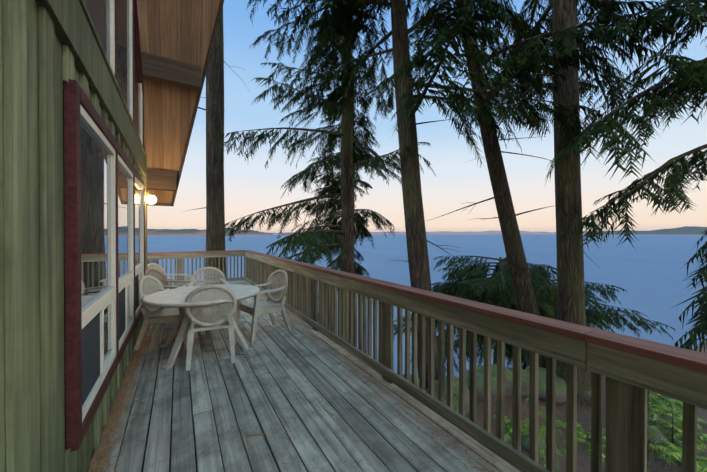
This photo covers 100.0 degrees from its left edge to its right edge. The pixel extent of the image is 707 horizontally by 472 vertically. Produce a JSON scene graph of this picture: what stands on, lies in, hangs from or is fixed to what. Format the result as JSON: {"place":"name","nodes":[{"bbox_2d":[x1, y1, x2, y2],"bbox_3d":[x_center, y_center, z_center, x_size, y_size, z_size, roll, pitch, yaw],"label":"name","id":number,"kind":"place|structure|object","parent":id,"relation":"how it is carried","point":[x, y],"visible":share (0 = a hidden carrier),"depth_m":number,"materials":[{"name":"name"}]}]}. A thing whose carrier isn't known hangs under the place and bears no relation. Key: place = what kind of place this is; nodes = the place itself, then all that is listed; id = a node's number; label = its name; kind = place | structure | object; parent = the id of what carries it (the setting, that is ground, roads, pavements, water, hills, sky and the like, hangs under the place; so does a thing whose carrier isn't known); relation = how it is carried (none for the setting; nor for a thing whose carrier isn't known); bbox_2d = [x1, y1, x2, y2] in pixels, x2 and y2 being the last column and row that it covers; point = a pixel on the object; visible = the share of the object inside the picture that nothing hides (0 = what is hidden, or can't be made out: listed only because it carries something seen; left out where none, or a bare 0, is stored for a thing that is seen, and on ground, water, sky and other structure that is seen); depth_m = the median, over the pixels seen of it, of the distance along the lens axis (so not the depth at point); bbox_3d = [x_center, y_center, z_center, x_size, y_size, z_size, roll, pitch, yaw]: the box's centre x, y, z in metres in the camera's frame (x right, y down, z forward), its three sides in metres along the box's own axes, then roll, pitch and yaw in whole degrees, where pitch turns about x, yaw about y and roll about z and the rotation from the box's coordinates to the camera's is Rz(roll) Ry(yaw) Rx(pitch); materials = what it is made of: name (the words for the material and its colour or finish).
{"place":"outdoors","nodes":[
{"label":"outdoors","id":0,"kind":"place"},
{"bbox_2d":[147,228,272,234],"bbox_3d":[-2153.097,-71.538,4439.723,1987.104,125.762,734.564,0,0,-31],"label":"island","id":1,"kind":"structure","parent":0,"point":[178,232],"depth_m":4157.33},
{"bbox_2d":[147,234,706,377],"bbox_3d":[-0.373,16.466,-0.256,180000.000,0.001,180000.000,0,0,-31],"label":"sea","id":2,"kind":"structure","parent":0,"point":[648,273],"depth_m":172.46,"materials":[{"name":"liquid"}]},
{"bbox_2d":[147,0,706,232],"label":"sky","id":3,"kind":"structure","parent":0,"point":[250,187],"materials":[{"name":"blue"}]},
{"bbox_2d":[149,259,706,471],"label":"terrain","id":4,"kind":"structure","parent":0,"point":[583,461],"depth_m":6.43,"materials":[{"name":"green plant"}]},
{"bbox_2d":[182,8,249,283],"bbox_3d":[-4.831,-11.542,8.912,8.191,30.002,7.875,0,0,-1],"label":"fir","id":5,"kind":"object","parent":4,"relation":"on","point":[215,218],"visible":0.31,"depth_m":9.16,"materials":[{"name":"brown plant"}]},
{"bbox_2d":[89,281,519,471],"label":"deck","id":6,"kind":"structure","parent":4,"relation":"on","point":[315,429],"depth_m":2.40,"materials":[{"name":"grey wood"}]},
{"bbox_2d":[0,0,146,471],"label":"house wall","id":7,"kind":"structure","parent":6,"relation":"on","point":[48,48],"depth_m":1.24,"materials":[{"name":"green"}]},
{"bbox_2d":[63,0,144,451],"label":"windows","id":8,"kind":"structure","parent":7,"relation":"attached to","point":[104,223],"depth_m":2.12,"materials":[{"name":"clear glass"}]},
{"bbox_2d":[145,190,156,204],"bbox_3d":[-3.323,-0.633,4.854,0.176,0.239,0.164,0,0,-31],"label":"wall lamp","id":9,"kind":"object","parent":7,"relation":"attached to","point":[150,198],"visible":0.9,"depth_m":4.81,"materials":[{"name":"beige glass"}]},
{"bbox_2d":[138,0,223,205],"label":"roof","id":10,"kind":"structure","parent":7,"relation":"attached to","point":[177,38],"depth_m":4.75,"materials":[{"name":"brown wood"}]},
{"bbox_2d":[147,263,190,288],"bbox_3d":[-3.562,0.977,5.675,0.669,0.918,0.580,0,0,1],"label":"chair","id":11,"kind":"object","parent":6,"relation":"on","point":[159,267],"visible":0.27,"depth_m":5.83,"materials":[{"name":"beige plastic"}]},
{"bbox_2d":[133,275,204,350],"bbox_3d":[-2.459,0.987,4.000,0.669,0.918,0.580,0,0,-8],"label":"chair","id":12,"kind":"object","parent":6,"relation":"on","point":[159,316],"visible":0.62,"depth_m":3.80,"materials":[{"name":"beige plastic"}]},
{"bbox_2d":[143,268,195,329],"bbox_3d":[-2.982,0.982,4.809,0.669,0.918,0.580,0,0,1],"label":"chair","id":13,"kind":"object","parent":6,"relation":"on","point":[164,280],"visible":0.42,"depth_m":4.94,"materials":[{"name":"beige plastic"}]},
{"bbox_2d":[147,250,246,285],"bbox_3d":[-4.812,1.078,8.285,3.730,1.272,0.155,0,0,-31],"label":"rail","id":14,"kind":"object","parent":6,"relation":"on","point":[178,256],"visible":0.46,"depth_m":8.44,"materials":[{"name":"brown wood"}]},
{"bbox_2d":[142,284,259,369],"bbox_3d":[-1.885,1.083,3.786,1.327,0.734,1.207,0,0,-35],"label":"patio table","id":15,"kind":"object","parent":6,"relation":"on","point":[173,298],"visible":0.73,"depth_m":3.52,"materials":[{"name":"beige plastic"}]},
{"bbox_2d":[188,267,229,309],"bbox_3d":[-2.333,0.983,4.783,0.580,0.918,0.669,0,0,-29],"label":"chair","id":16,"kind":"object","parent":6,"relation":"on","point":[193,279],"visible":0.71,"depth_m":5.01,"materials":[{"name":"beige plastic"}]},
{"bbox_2d":[184,284,236,370],"bbox_3d":[-1.698,0.990,3.563,0.580,0.918,0.669,0,0,-24],"label":"chair","id":17,"kind":"object","parent":6,"relation":"on","point":[202,322],"visible":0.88,"depth_m":3.33,"materials":[{"name":"beige plastic"}]},
{"bbox_2d":[237,269,290,342],"bbox_3d":[-1.347,0.985,4.422,0.580,0.918,0.669,0,0,43],"label":"chair","id":18,"kind":"object","parent":6,"relation":"on","point":[270,306],"visible":1,"depth_m":4.40,"materials":[{"name":"beige plastic"}]},
{"bbox_2d":[88,282,497,471],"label":"needle litter","id":19,"kind":"object","parent":6,"relation":"on","point":[114,409],"visible":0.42,"depth_m":2.36,"materials":[{"name":"brown plant"}]},
{"bbox_2d":[244,250,706,471],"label":"rail","id":20,"kind":"object","parent":6,"relation":"on","point":[633,370],"visible":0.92,"depth_m":1.85,"materials":[{"name":"brown wood"}]},
{"bbox_2d":[212,0,435,320],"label":"fir","id":21,"kind":"object","parent":4,"relation":"on","point":[307,240],"visible":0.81,"depth_m":10.48,"materials":[{"name":"green plant"}]},
{"bbox_2d":[291,56,379,329],"bbox_3d":[-0.540,4.523,15.294,5.175,27.005,5.647,0,0,-31],"label":"fir","id":22,"kind":"object","parent":4,"relation":"on","point":[335,206],"visible":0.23,"depth_m":14.99,"materials":[{"name":"green plant"}]},
{"bbox_2d":[246,0,605,388],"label":"fir","id":23,"kind":"object","parent":4,"relation":"on","point":[404,85],"visible":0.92,"depth_m":7.86,"materials":[{"name":"green plant"}]},
{"bbox_2d":[280,0,706,367],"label":"fir","id":24,"kind":"object","parent":4,"relation":"on","point":[519,269],"visible":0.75,"depth_m":6.81,"materials":[{"name":"green plant"}]},
{"bbox_2d":[394,256,675,375],"bbox_3d":[7.897,8.177,15.428,11.567,14.217,11.384,0,0,-6],"label":"fir","id":25,"kind":"object","parent":4,"relation":"on","point":[498,290],"visible":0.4,"depth_m":13.02,"materials":[{"name":"green plant"}]},
{"bbox_2d":[403,364,669,457],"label":"rocks","id":26,"kind":"object","parent":4,"relation":"on","point":[561,391],"visible":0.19,"depth_m":7.03,"materials":[{"name":"grey stone"}]},
{"bbox_2d":[384,0,705,405],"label":"fir","id":27,"kind":"object","parent":4,"relation":"on","point":[570,273],"visible":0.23,"depth_m":7.58,"materials":[{"name":"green plant"}]},
{"bbox_2d":[444,325,681,471],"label":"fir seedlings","id":28,"kind":"object","parent":4,"relation":"on","point":[563,449],"visible":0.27,"depth_m":5.53,"materials":[{"name":"green plant"}]},
{"bbox_2d":[491,386,706,471],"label":"ferns","id":29,"kind":"object","parent":4,"relation":"on","point":[580,435],"visible":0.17,"depth_m":6.13,"materials":[{"name":"green plant"}]},
{"bbox_2d":[521,0,706,351],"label":"fir","id":30,"kind":"object","parent":4,"relation":"on","point":[689,78],"visible":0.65,"depth_m":5.30,"materials":[{"name":"green plant"}]},
{"bbox_2d":[272,231,606,233],"bbox_3d":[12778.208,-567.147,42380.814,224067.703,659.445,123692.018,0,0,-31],"label":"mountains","id":31,"kind":"structure","parent":0,"point":[481,232],"depth_m":42479.79,"materials":[{"name":"grey"}]},
{"bbox_2d":[600,226,706,234],"bbox_3d":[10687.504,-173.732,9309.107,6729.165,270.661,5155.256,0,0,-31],"label":"headland","id":32,"kind":"structure","parent":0,"point":[692,230],"depth_m":8587.50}
]}

